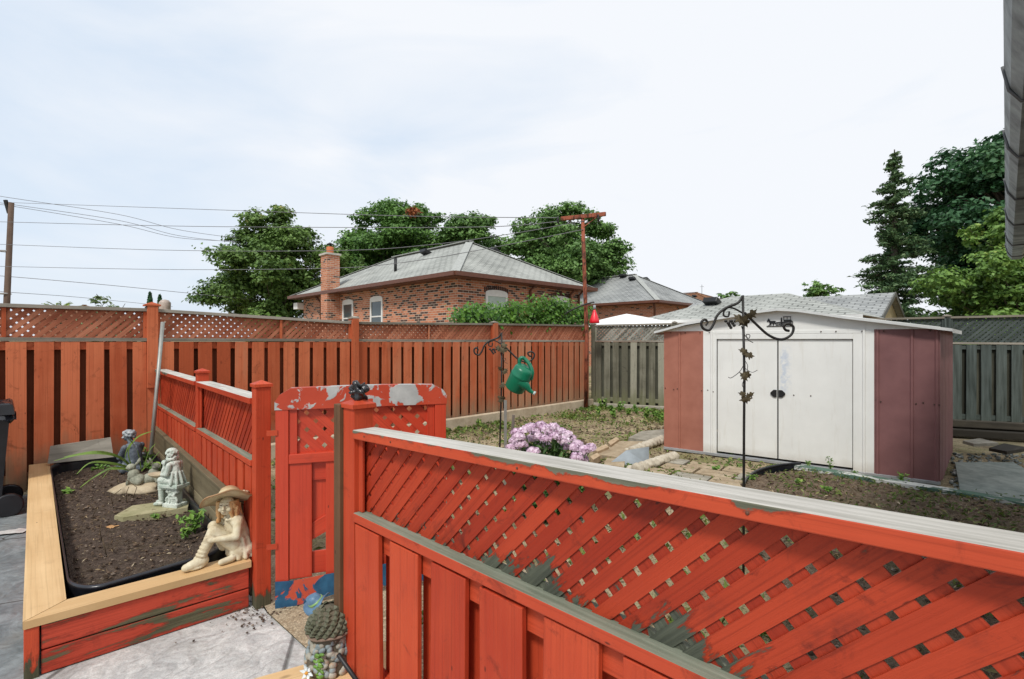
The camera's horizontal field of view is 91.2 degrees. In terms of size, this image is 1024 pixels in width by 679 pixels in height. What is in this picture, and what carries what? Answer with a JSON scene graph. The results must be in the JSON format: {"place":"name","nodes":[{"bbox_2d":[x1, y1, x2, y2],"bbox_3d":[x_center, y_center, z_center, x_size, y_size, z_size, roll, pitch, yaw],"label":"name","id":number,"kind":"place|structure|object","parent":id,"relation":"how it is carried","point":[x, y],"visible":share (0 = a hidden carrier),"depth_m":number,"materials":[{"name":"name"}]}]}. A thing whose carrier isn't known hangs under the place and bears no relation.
{"place":"outdoors","nodes":[
{"label":"outdoors","id":0,"kind":"place"},
{"bbox_2d":[0,494,305,678],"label":"patio","id":1,"kind":"structure","parent":0,"point":[233,650],"depth_m":2.51,"materials":[{"name":"concrete"}]},
{"bbox_2d":[0,398,23,516],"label":"wheeled bin","id":2,"kind":"object","parent":1,"relation":"on","point":[11,500],"visible":1,"depth_m":4.35,"materials":[{"name":"plastic"}]},
{"bbox_2d":[0,528,25,533],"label":"litter paper","id":3,"kind":"object","parent":1,"relation":"on","point":[20,530],"visible":0.93,"depth_m":4.00,"materials":[{"name":"paper"}]},
{"bbox_2d":[23,426,250,678],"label":"raised planter","id":4,"kind":"object","parent":1,"relation":"on","point":[82,619],"visible":0.7,"depth_m":2.83,"materials":[{"name":"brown wood"}]},
{"bbox_2d":[48,437,113,463],"bbox_3d":[-4.422,1.141,5.146,0.511,0.195,0.113,0,0,-43],"label":"grey plank","id":5,"kind":"object","parent":4,"relation":"on","point":[57,452],"visible":1,"depth_m":5.12,"materials":[{"name":"wood"}]},
{"bbox_2d":[91,464,110,470],"bbox_3d":[-4.202,1.317,5.125,0.166,0.090,0.096,0,0,-25],"label":"leafy plant","id":6,"kind":"object","parent":4,"relation":"in","point":[100,466],"visible":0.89,"depth_m":5.12,"materials":[{"name":"green plant"}]},
{"bbox_2d":[54,431,158,486],"bbox_3d":[-3.316,0.980,4.327,0.865,0.464,0.455,0,0,0],"label":"daylily plant","id":7,"kind":"object","parent":4,"relation":"on","point":[123,467],"visible":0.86,"depth_m":4.32,"materials":[{"name":"green plant"}]},
{"bbox_2d":[116,429,145,473],"bbox_3d":[-3.851,1.144,5.077,0.257,0.460,0.254,0,0,20],"label":"bowed statue","id":8,"kind":"object","parent":4,"relation":"on","point":[129,434],"visible":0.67,"depth_m":5.03,"materials":[{"name":"grey stone"}]},
{"bbox_2d":[107,482,157,494],"bbox_3d":[-3.298,1.317,4.417,0.429,0.123,0.224,0,0,0],"label":"tan rock","id":9,"kind":"object","parent":4,"relation":"on","point":[145,488],"visible":0.62,"depth_m":4.35,"materials":[{"name":"stone"}]},
{"bbox_2d":[126,458,160,484],"bbox_3d":[-3.255,1.161,4.427,0.262,0.237,0.120,0,0,-28],"label":"rabbit statue","id":10,"kind":"object","parent":9,"relation":"on","point":[135,476],"visible":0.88,"depth_m":4.39,"materials":[{"name":"grey stone"}]},
{"bbox_2d":[59,464,206,583],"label":"planter litter","id":11,"kind":"object","parent":4,"relation":"on","point":[114,525],"visible":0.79,"depth_m":3.57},
{"bbox_2d":[58,466,214,582],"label":"planter soil crumbs","id":12,"kind":"object","parent":4,"relation":"in","point":[110,543],"visible":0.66,"depth_m":3.50,"materials":[{"name":"soil"}]},
{"bbox_2d":[143,447,154,460],"bbox_3d":[-3.856,1.249,5.275,0.230,0.224,0.123,0,0,0],"label":"leafy plant","id":13,"kind":"object","parent":4,"relation":"in","point":[148,456],"visible":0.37,"depth_m":5.28,"materials":[{"name":"green plant"}]},
{"bbox_2d":[114,498,188,521],"bbox_3d":[-2.791,1.347,3.910,0.470,0.075,0.300,0,0,-30],"label":"stone slab","id":14,"kind":"object","parent":4,"relation":"on","point":[136,512],"depth_m":3.84,"materials":[{"name":"stone"}]},
{"bbox_2d":[148,448,189,508],"bbox_3d":[-2.728,1.082,3.965,0.318,0.456,0.154,0,0,14],"label":"reading statue","id":15,"kind":"object","parent":14,"relation":"on","point":[171,480],"visible":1,"depth_m":3.92,"materials":[{"name":"white stone"}]},
{"bbox_2d":[149,322,164,454],"bbox_3d":[-3.601,0.473,5.085,0.034,1.317,0.384,0,0,-19],"label":"leaning pipe","id":16,"kind":"object","parent":4,"relation":"in","point":[156,390],"visible":1,"depth_m":5.07,"materials":[{"name":"metal"}]},
{"bbox_2d":[180,527,192,538],"bbox_3d":[-2.204,1.311,3.381,0.094,0.100,0.105,0,0,0],"label":"leafy plant","id":17,"kind":"object","parent":4,"relation":"in","point":[187,531],"visible":1,"depth_m":3.38,"materials":[{"name":"green plant"}]},
{"bbox_2d":[175,508,205,533],"bbox_3d":[-2.240,1.277,3.527,0.192,0.168,0.150,0,0,0],"label":"leafy plant","id":18,"kind":"object","parent":4,"relation":"in","point":[189,519],"visible":0.98,"depth_m":3.50,"materials":[{"name":"green plant"}]},
{"bbox_2d":[181,485,251,571],"bbox_3d":[-1.681,1.076,2.882,0.385,0.469,0.236,0,0,-42],"label":"girl statue","id":19,"kind":"object","parent":4,"relation":"on","point":[230,535],"visible":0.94,"depth_m":2.87,"materials":[{"name":"beige plastic"}]},
{"bbox_2d":[155,368,272,610],"bbox_3d":[-2.723,0.903,4.309,0.110,1.335,3.854,0,0,-42],"label":"fence","id":20,"kind":"object","parent":1,"relation":"on","point":[218,430],"visible":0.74,"depth_m":3.29,"materials":[{"name":"red paint"}]},
{"bbox_2d":[266,384,446,608],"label":"garden gate","id":21,"kind":"structure","parent":20,"relation":"attached to","point":[304,497],"depth_m":2.94,"materials":[{"name":"red paint"}]},
{"bbox_2d":[175,599,299,642],"bbox_3d":[-1.431,1.536,2.769,0.581,0.012,0.464,0,0,0],"label":"grit","id":22,"kind":"object","parent":1,"relation":"on","point":[276,613],"visible":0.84,"depth_m":2.78,"materials":[{"name":"gravel"}]},
{"bbox_2d":[254,642,385,678],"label":"pine plank","id":23,"kind":"object","parent":1,"relation":"on","point":[293,673],"visible":0.28,"depth_m":2.08,"materials":[{"name":"brown wood"}]},
{"bbox_2d":[300,592,347,678],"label":"pebble ornament","id":24,"kind":"object","parent":23,"relation":"on","point":[326,630],"visible":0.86,"depth_m":2.06,"materials":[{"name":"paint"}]},
{"bbox_2d":[334,399,1023,678],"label":"lattice fence","id":25,"kind":"object","parent":1,"relation":"on","point":[491,615],"visible":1,"depth_m":1.21,"materials":[{"name":"red paint"}]},
{"bbox_2d":[348,380,369,400],"bbox_3d":[-0.648,0.220,2.117,0.094,0.097,0.077,0,0,0],"label":"black animal figurine","id":26,"kind":"object","parent":25,"relation":"on","point":[357,390],"visible":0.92,"depth_m":2.10,"materials":[{"name":"metal"}]},
{"bbox_2d":[265,548,570,678],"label":"aggregate path","id":27,"kind":"structure","parent":0,"point":[292,621],"depth_m":2.80,"materials":[{"name":"gravel"}]},
{"bbox_2d":[336,653,357,678],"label":"black pipe","id":28,"kind":"object","parent":27,"relation":"on","point":[347,667],"visible":1,"depth_m":1.98,"materials":[{"name":"metal"}]},
{"bbox_2d":[0,0,1003,336],"label":"sky","id":29,"kind":"structure","parent":0,"point":[740,146],"materials":[{"name":"white"}]},
{"bbox_2d":[23,341,1023,647],"bbox_3d":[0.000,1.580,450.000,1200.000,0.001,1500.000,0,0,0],"label":"ground","id":30,"kind":"structure","parent":0,"point":[1005,441],"depth_m":7.92,"materials":[{"name":"concrete"}]},
{"bbox_2d":[0,200,13,318],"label":"utility pole","id":31,"kind":"object","parent":30,"relation":"on","point":[9,208],"visible":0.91,"depth_m":22.92,"materials":[{"name":"brown wood"}]},
{"bbox_2d":[1,196,233,237],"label":"overhead wire","id":32,"kind":"object","parent":31,"relation":"attached to","point":[112,213],"visible":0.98,"depth_m":24.77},
{"bbox_2d":[0,204,236,241],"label":"overhead wire","id":33,"kind":"object","parent":31,"relation":"attached to","point":[114,223],"visible":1,"depth_m":24.82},
{"bbox_2d":[18,205,236,242],"bbox_3d":[-20.364,-6.091,25.069,11.442,1.364,2.005,0,0,-20],"label":"overhead wire","id":34,"kind":"object","parent":31,"relation":"attached to","point":[123,221],"visible":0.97,"depth_m":24.99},
{"bbox_2d":[11,276,252,299],"bbox_3d":[-20.172,-2.769,25.932,12.177,0.787,2.472,0,0,-30],"label":"overhead wire","id":35,"kind":"object","parent":31,"relation":"attached to","point":[125,286],"visible":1,"depth_m":25.48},
{"bbox_2d":[33,305,134,341],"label":"distant house","id":36,"kind":"structure","parent":30,"relation":"on","point":[71,315],"depth_m":41.28,"materials":[{"name":"red brick"}]},
{"bbox_2d":[76,294,141,341],"bbox_3d":[-9.242,0.306,11.576,1.692,2.689,0.991,0,0,0],"label":"young tree","id":37,"kind":"object","parent":30,"relation":"on","point":[97,297],"visible":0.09,"depth_m":11.49,"materials":[{"name":"green plant"}]},
{"bbox_2d":[159,299,170,341],"bbox_3d":[-20.774,-0.425,30.000,0.620,3.950,0.620,0,0,0],"label":"roof turbine","id":38,"kind":"object","parent":30,"relation":"on","point":[165,304],"visible":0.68,"depth_m":29.77,"materials":[{"name":"metal"}]},
{"bbox_2d":[181,203,357,341],"bbox_3d":[-15.047,-3.482,31.600,11.358,10.320,8.824,0,0,0],"label":"maple tree","id":39,"kind":"object","parent":30,"relation":"on","point":[280,246],"visible":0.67,"depth_m":30.28,"materials":[{"name":"green plant"}]},
{"bbox_2d":[0,302,588,491],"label":"tall fence","id":40,"kind":"object","parent":30,"relation":"on","point":[58,393],"visible":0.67,"depth_m":6.24,"materials":[{"name":"brown wood"}]},
{"bbox_2d":[356,255,364,270],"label":"cypress tree","id":41,"kind":"object","parent":30,"relation":"on","point":[361,264],"visible":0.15,"depth_m":29.91,"materials":[{"name":"green plant"}]},
{"bbox_2d":[331,196,450,276],"bbox_3d":[-8.604,-4.499,37.761,10.990,12.300,9.188,0,0,0],"label":"maple tree","id":42,"kind":"object","parent":30,"relation":"on","point":[355,241],"visible":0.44,"depth_m":35.59,"materials":[{"name":"green plant"}]},
{"bbox_2d":[287,240,597,341],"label":"brick house","id":43,"kind":"structure","parent":30,"relation":"on","point":[426,290],"depth_m":18.52,"materials":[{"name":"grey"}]},
{"bbox_2d":[342,299,353,336],"bbox_3d":[-6.826,-0.890,20.824,1.040,1.560,0.100,0,0,45],"label":"window","id":44,"kind":"structure","parent":43,"relation":"in","point":[348,304],"depth_m":20.86,"materials":[{"name":"white glass"}]},
{"bbox_2d":[370,296,382,334],"bbox_3d":[-5.199,-0.890,19.197,1.040,1.560,0.100,0,0,45],"label":"window","id":45,"kind":"structure","parent":43,"relation":"in","point":[376,302],"depth_m":19.21,"materials":[{"name":"white glass"}]},
{"bbox_2d":[485,290,507,318],"bbox_3d":[-0.513,-1.115,16.907,1.120,1.110,0.100,0,0,-45],"label":"window","id":46,"kind":"structure","parent":43,"relation":"in","point":[490,295],"depth_m":16.88,"materials":[{"name":"glass"}]},
{"bbox_2d":[434,209,510,255],"bbox_3d":[-2.709,-3.900,37.458,6.852,11.113,7.464,0,0,0],"label":"maple tree","id":47,"kind":"object","parent":30,"relation":"on","point":[477,229],"visible":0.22,"depth_m":35.49,"materials":[{"name":"green plant"}]},
{"bbox_2d":[444,293,596,339],"bbox_3d":[0.474,0.277,10.825,4.661,2.649,1.024,0,0,-43],"label":"hedge","id":48,"kind":"object","parent":30,"relation":"on","point":[543,312],"visible":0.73,"depth_m":10.46,"materials":[{"name":"green plant"}]},
{"bbox_2d":[493,200,635,284],"bbox_3d":[3.598,-3.937,34.393,9.167,11.203,9.223,0,0,-43],"label":"maple tree","id":49,"kind":"object","parent":30,"relation":"on","point":[561,254],"visible":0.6,"depth_m":32.36,"materials":[{"name":"green plant"}]},
{"bbox_2d":[589,314,670,338],"bbox_3d":[3.250,0.410,14.200,2.500,2.280,2.500,0,0,-20],"label":"canopy top","id":50,"kind":"object","parent":30,"relation":"on","point":[627,319],"visible":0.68,"depth_m":13.54,"materials":[{"name":"white fabric"}]},
{"bbox_2d":[579,273,702,365],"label":"brick house","id":51,"kind":"structure","parent":30,"relation":"on","point":[624,293],"depth_m":28.79,"materials":[{"name":"grey"}]},
{"bbox_2d":[684,286,719,300],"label":"distant house","id":52,"kind":"structure","parent":30,"relation":"on","point":[700,296],"depth_m":49.38,"materials":[{"name":"red brick"}]},
{"bbox_2d":[717,291,739,298],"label":"tree","id":53,"kind":"object","parent":30,"relation":"on","point":[726,295],"visible":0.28,"depth_m":57.72,"materials":[{"name":"green plant"}]},
{"bbox_2d":[644,293,881,338],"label":"neighbour garage","id":54,"kind":"structure","parent":30,"relation":"on","point":[710,307],"depth_m":13.29,"materials":[{"name":"grey"}]},
{"bbox_2d":[689,292,904,317],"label":"neighbour garage","id":55,"kind":"structure","parent":30,"relation":"on","point":[885,305],"depth_m":14.49,"materials":[{"name":"grey"}]},
{"bbox_2d":[802,280,845,296],"bbox_3d":[24.255,-1.599,40.114,3.948,6.500,3.132,0,0,18],"label":"tree","id":56,"kind":"object","parent":30,"relation":"on","point":[816,289],"visible":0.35,"depth_m":39.36,"materials":[{"name":"green plant"}]},
{"bbox_2d":[847,149,961,321],"bbox_3d":[14.449,-2.775,18.878,4.554,8.850,3.724,0,0,0],"label":"conifer tree","id":57,"kind":"object","parent":30,"relation":"on","point":[896,277],"visible":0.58,"depth_m":18.83,"materials":[{"name":"green plant"}]},
{"bbox_2d":[887,128,1015,314],"bbox_3d":[20.962,-3.634,20.746,10.656,10.704,8.952,0,0,0],"label":"maple tree","id":58,"kind":"object","parent":30,"relation":"on","point":[969,188],"visible":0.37,"depth_m":20.10,"materials":[{"name":"green plant"}]},
{"bbox_2d":[907,206,1023,344],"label":"ash tree","id":59,"kind":"object","parent":30,"relation":"on","point":[998,269],"visible":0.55,"depth_m":14.27,"materials":[{"name":"green plant"}]},
{"bbox_2d":[271,404,1023,675],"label":"grass","id":60,"kind":"structure","parent":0,"point":[570,415],"depth_m":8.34,"materials":[{"name":"plant"}]},
{"bbox_2d":[271,399,592,458],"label":"concrete kerb","id":61,"kind":"structure","parent":60,"relation":"on","point":[470,420],"depth_m":9.54,"materials":[{"name":"concrete"}]},
{"bbox_2d":[473,332,534,446],"bbox_3d":[-0.092,0.815,4.967,0.617,1.771,0.050,1,0,0],"label":"plant hook","id":62,"kind":"object","parent":60,"relation":"on","point":[502,385],"visible":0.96,"depth_m":4.97,"materials":[{"name":"metal"}]},
{"bbox_2d":[505,356,535,394],"bbox_3d":[0.087,0.351,4.891,0.324,0.381,0.215,0,0,43],"label":"watering can","id":63,"kind":"object","parent":62,"relation":"hanging from","point":[520,377],"visible":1,"depth_m":4.82,"materials":[{"name":"green plastic"}]},
{"bbox_2d":[504,400,506,484],"bbox_3d":[-0.065,1.125,4.930,0.028,1.050,0.028,0,0,0],"label":"metal stake","id":64,"kind":"object","parent":60,"relation":"on","point":[505,422],"visible":0.36,"depth_m":4.92,"materials":[{"name":"metal"}]},
{"bbox_2d":[505,421,596,523],"bbox_3d":[0.336,1.119,4.294,0.785,0.865,0.630,0,0,0],"label":"phlox plant","id":65,"kind":"object","parent":60,"relation":"on","point":[558,445],"visible":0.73,"depth_m":4.19,"materials":[{"name":"pink plant"}]},
{"bbox_2d":[557,212,605,407],"bbox_3d":[1.537,-0.604,11.177,1.150,4.369,0.301,0,0,29],"label":"rusty pole","id":66,"kind":"object","parent":60,"relation":"on","point":[598,215],"visible":1,"depth_m":11.11,"materials":[{"name":"paint"}]},
{"bbox_2d":[12,202,556,217],"bbox_3d":[-10.812,-4.510,17.317,26.540,3.508,0.422,0,0,26],"label":"overhead wire","id":67,"kind":"object","parent":66,"relation":"attached to","point":[327,213],"visible":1,"depth_m":14.39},
{"bbox_2d":[18,221,556,227],"bbox_3d":[-9.741,-3.581,15.327,22.992,1.845,0.328,0,0,19],"label":"overhead wire","id":68,"kind":"object","parent":66,"relation":"attached to","point":[315,227],"visible":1,"depth_m":13.38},
{"bbox_2d":[0,229,582,269],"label":"overhead wire","id":69,"kind":"object","parent":66,"relation":"attached to","point":[303,268],"visible":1,"depth_m":13.70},
{"bbox_2d":[0,221,582,250],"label":"overhead wire","id":70,"kind":"object","parent":66,"relation":"attached to","point":[326,250],"visible":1,"depth_m":12.63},
{"bbox_2d":[555,302,593,322],"bbox_3d":[1.357,-0.568,11.102,0.931,0.529,0.034,0,0,13],"label":"curved arm","id":71,"kind":"object","parent":66,"relation":"attached to","point":[574,309],"visible":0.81,"depth_m":11.09},
{"bbox_2d":[589,300,599,322],"bbox_3d":[1.810,-0.610,11.000,0.224,0.505,0.224,0,0,0],"label":"bird feeder","id":72,"kind":"object","parent":71,"relation":"hanging from","point":[594,318],"visible":1,"depth_m":10.94,"materials":[{"name":"plastic"}]},
{"bbox_2d":[590,453,599,462],"bbox_3d":[1.048,1.510,6.322,0.093,0.080,0.386,0,0,29],"label":"brick","id":73,"kind":"object","parent":60,"relation":"on","point":[594,458],"visible":0.8,"depth_m":6.27,"materials":[{"name":"brick"}]},
{"bbox_2d":[594,444,608,453],"bbox_3d":[1.222,1.510,6.807,0.108,0.080,0.506,0,0,34],"label":"brick","id":74,"kind":"object","parent":60,"relation":"on","point":[602,448],"visible":0.53,"depth_m":6.76,"materials":[{"name":"brick"}]},
{"bbox_2d":[446,409,759,559],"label":"yard crumbs","id":75,"kind":"object","parent":60,"relation":"on","point":[585,443],"visible":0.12,"depth_m":8.40,"materials":[{"name":"soil"}]},
{"bbox_2d":[608,437,618,446],"bbox_3d":[1.466,1.510,7.266,0.095,0.080,0.604,0,0,27],"label":"brick","id":76,"kind":"object","parent":60,"relation":"on","point":[614,441],"visible":0.67,"depth_m":7.22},
{"bbox_2d":[604,458,624,467],"bbox_3d":[1.257,1.525,6.142,0.241,0.050,0.414,0,0,14],"label":"paving slab","id":77,"kind":"object","parent":60,"relation":"on","point":[608,461],"depth_m":6.06,"materials":[{"name":"stone"}]},
{"bbox_2d":[598,441,642,458],"bbox_3d":[1.558,1.525,6.934,0.417,0.050,1.152,0,0,30],"label":"paving slab","id":78,"kind":"object","parent":60,"relation":"on","point":[617,449],"depth_m":6.83,"materials":[{"name":"stone"}]},
{"bbox_2d":[593,402,663,409],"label":"concrete kerb","id":79,"kind":"structure","parent":60,"relation":"on","point":[627,405],"depth_m":11.16,"materials":[{"name":"concrete"}]},
{"bbox_2d":[612,447,648,464],"bbox_3d":[1.439,1.450,6.198,0.617,0.200,0.115,0,0,-16],"label":"metal sheet","id":80,"kind":"object","parent":60,"relation":"on","point":[633,456],"visible":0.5,"depth_m":6.23,"materials":[{"name":"metal"}]},
{"bbox_2d":[625,435,663,449],"bbox_3d":[1.936,1.505,7.199,0.217,0.133,1.090,0,0,40],"label":"scalloped edging","id":81,"kind":"object","parent":60,"relation":"on","point":[654,442],"visible":0.7,"depth_m":7.13,"materials":[{"name":"concrete"}]},
{"bbox_2d":[626,451,679,470],"bbox_3d":[1.755,1.505,6.177,0.996,0.131,0.218,0,0,-44],"label":"scalloped edging","id":82,"kind":"object","parent":60,"relation":"on","point":[658,461],"visible":0.85,"depth_m":6.05,"materials":[{"name":"concrete"}]},
{"bbox_2d":[646,467,673,474],"bbox_3d":[1.657,1.539,5.853,0.395,0.023,0.265,0,0,37],"label":"paver","id":83,"kind":"object","parent":60,"relation":"on","point":[654,469],"visible":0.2,"depth_m":5.80,"materials":[{"name":"stone"}]},
{"bbox_2d":[668,459,689,464],"bbox_3d":[2.011,1.537,6.338,0.395,0.026,0.265,0,0,36],"label":"paver","id":84,"kind":"object","parent":60,"relation":"on","point":[681,461],"visible":0.4,"depth_m":6.26,"materials":[{"name":"stone"}]},
{"bbox_2d":[660,463,698,473],"bbox_3d":[1.996,1.537,5.977,0.395,0.026,0.265,0,0,36],"label":"paver","id":85,"kind":"object","parent":60,"relation":"on","point":[690,469],"visible":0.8,"depth_m":5.97,"materials":[{"name":"stone"}]},
{"bbox_2d":[672,471,711,480],"bbox_3d":[1.997,1.541,5.605,0.395,0.018,0.265,0,0,34],"label":"paver","id":86,"kind":"object","parent":60,"relation":"on","point":[695,476],"visible":0.53,"depth_m":5.60,"materials":[{"name":"stone"}]},
{"bbox_2d":[686,461,724,470],"bbox_3d":[2.351,1.540,6.090,0.395,0.020,0.265,0,0,35],"label":"paver","id":87,"kind":"object","parent":60,"relation":"on","point":[696,464],"visible":0.7,"depth_m":6.09,"materials":[{"name":"stone"}]},
{"bbox_2d":[695,468,737,478],"bbox_3d":[2.335,1.538,5.729,0.395,0.023,0.265,0,0,38],"label":"paver","id":88,"kind":"object","parent":60,"relation":"on","point":[707,472],"visible":0.77,"depth_m":5.71,"materials":[{"name":"stone"}]},
{"bbox_2d":[709,476,741,486],"bbox_3d":[2.336,1.536,5.357,0.395,0.029,0.265,0,0,39],"label":"paver","id":89,"kind":"object","parent":60,"relation":"on","point":[733,482],"visible":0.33,"depth_m":5.37,"materials":[{"name":"stone"}]},
{"bbox_2d":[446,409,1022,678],"bbox_3d":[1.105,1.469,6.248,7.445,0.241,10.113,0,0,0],"label":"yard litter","id":90,"kind":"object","parent":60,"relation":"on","point":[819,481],"visible":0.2,"depth_m":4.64,"materials":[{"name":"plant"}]},
{"bbox_2d":[722,466,754,474],"bbox_3d":[2.689,1.539,5.842,0.395,0.022,0.265,0,0,39],"label":"paver","id":91,"kind":"object","parent":60,"relation":"on","point":[737,470],"visible":0.4,"depth_m":5.84,"materials":[{"name":"stone"}]},
{"bbox_2d":[700,295,794,573],"bbox_3d":[1.522,0.667,3.232,0.613,1.907,0.053,0,0,0],"label":"plant hook","id":92,"kind":"object","parent":60,"relation":"on","point":[742,320],"visible":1,"depth_m":3.23,"materials":[{"name":"metal"}]},
{"bbox_2d":[745,462,800,483],"bbox_3d":[2.488,1.456,4.981,0.323,0.199,1.826,0,0,41],"label":"bed edging","id":93,"kind":"object","parent":60,"relation":"on","point":[779,468],"visible":0.53,"depth_m":5.48,"materials":[{"name":"black plastic"}]},
{"bbox_2d":[591,314,1023,422],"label":"weathered fence","id":94,"kind":"object","parent":60,"relation":"on","point":[988,382],"visible":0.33,"depth_m":8.86,"materials":[{"name":"grey wood"}]},
{"bbox_2d":[654,308,961,484],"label":"garden shed","id":95,"kind":"structure","parent":60,"relation":"on","point":[868,396],"depth_m":6.03,"materials":[{"name":"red metal"}]},
{"bbox_2d":[718,340,776,458],"bbox_3d":[3.031,0.745,6.475,0.712,1.490,0.033,0,0,36],"label":"door","id":96,"kind":"structure","parent":95,"relation":"in","point":[761,410],"depth_m":6.45,"materials":[{"name":"white metal"}]},
{"bbox_2d":[779,340,852,467],"bbox_3d":[3.638,0.745,6.032,0.765,1.490,0.033,0,0,36],"label":"door","id":97,"kind":"structure","parent":95,"relation":"in","point":[815,427],"depth_m":6.02,"materials":[{"name":"white metal"}]},
{"bbox_2d":[740,470,1023,678],"bbox_3d":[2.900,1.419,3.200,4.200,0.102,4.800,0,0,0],"label":"garden bed","id":98,"kind":"object","parent":60,"relation":"on","point":[954,634],"visible":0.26,"depth_m":4.22,"materials":[{"name":"soil"}]},
{"bbox_2d":[754,468,1023,678],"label":"ground cover","id":99,"kind":"object","parent":98,"relation":"on","point":[930,505],"visible":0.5,"depth_m":4.39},
{"bbox_2d":[794,464,1023,505],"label":"bed plank","id":100,"kind":"object","parent":60,"relation":"on","point":[933,488],"visible":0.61,"depth_m":4.78,"materials":[{"name":"wood"}]},
{"bbox_2d":[963,438,998,446],"bbox_3d":[6.311,1.395,6.780,0.300,0.070,0.250,0,0,0],"label":"flat stone","id":101,"kind":"object","parent":60,"relation":"on","point":[978,442],"visible":0.9,"depth_m":6.72,"materials":[{"name":"stone"}]},
{"bbox_2d":[949,452,1023,488],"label":"gravel","id":102,"kind":"structure","parent":60,"relation":"on","point":[972,459],"depth_m":6.45,"materials":[{"name":"gravel"}]},
{"bbox_2d":[953,428,1023,440],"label":"old timber","id":103,"kind":"object","parent":60,"relation":"on","point":[1007,435],"depth_m":7.83,"materials":[{"name":"brown wood"}]},
{"bbox_2d":[953,427,1023,431],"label":"old timber","id":104,"kind":"object","parent":60,"relation":"on","point":[989,429],"visible":0.02,"depth_m":8.02,"materials":[{"name":"brown wood"}]},
{"bbox_2d":[953,419,1023,430],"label":"old timber","id":105,"kind":"object","parent":104,"relation":"on","point":[989,424],"depth_m":7.95,"materials":[{"name":"grey wood"}]},
{"bbox_2d":[955,462,1023,498],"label":"concrete path slab","id":106,"kind":"structure","parent":60,"relation":"on","point":[993,478],"depth_m":5.50,"materials":[{"name":"concrete"}]},
{"bbox_2d":[989,443,1023,454],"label":"flat stone","id":107,"kind":"object","parent":60,"relation":"on","point":[1004,448],"visible":1,"depth_m":6.34,"materials":[{"name":"grey stone"}]},
{"bbox_3d":[2.123,1.540,7.748,0.727,0.020,0.674,0,0,0],"label":"flagstone","id":108,"kind":"object","parent":60,"relation":"on","visible":0},
{"bbox_2d":[628,429,663,440],"bbox_3d":[2.208,1.505,7.851,0.460,0.050,1.110,0,0,32],"label":"flagstone","id":109,"kind":"object","parent":108,"relation":"on","point":[645,435],"visible":0.54,"depth_m":7.73,"materials":[{"name":"stone"}]},
{"bbox_2d":[1001,0,1023,259],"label":"house eave","id":110,"kind":"object","parent":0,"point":[1012,69],"visible":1,"depth_m":2.43,"materials":[{"name":"metal"}]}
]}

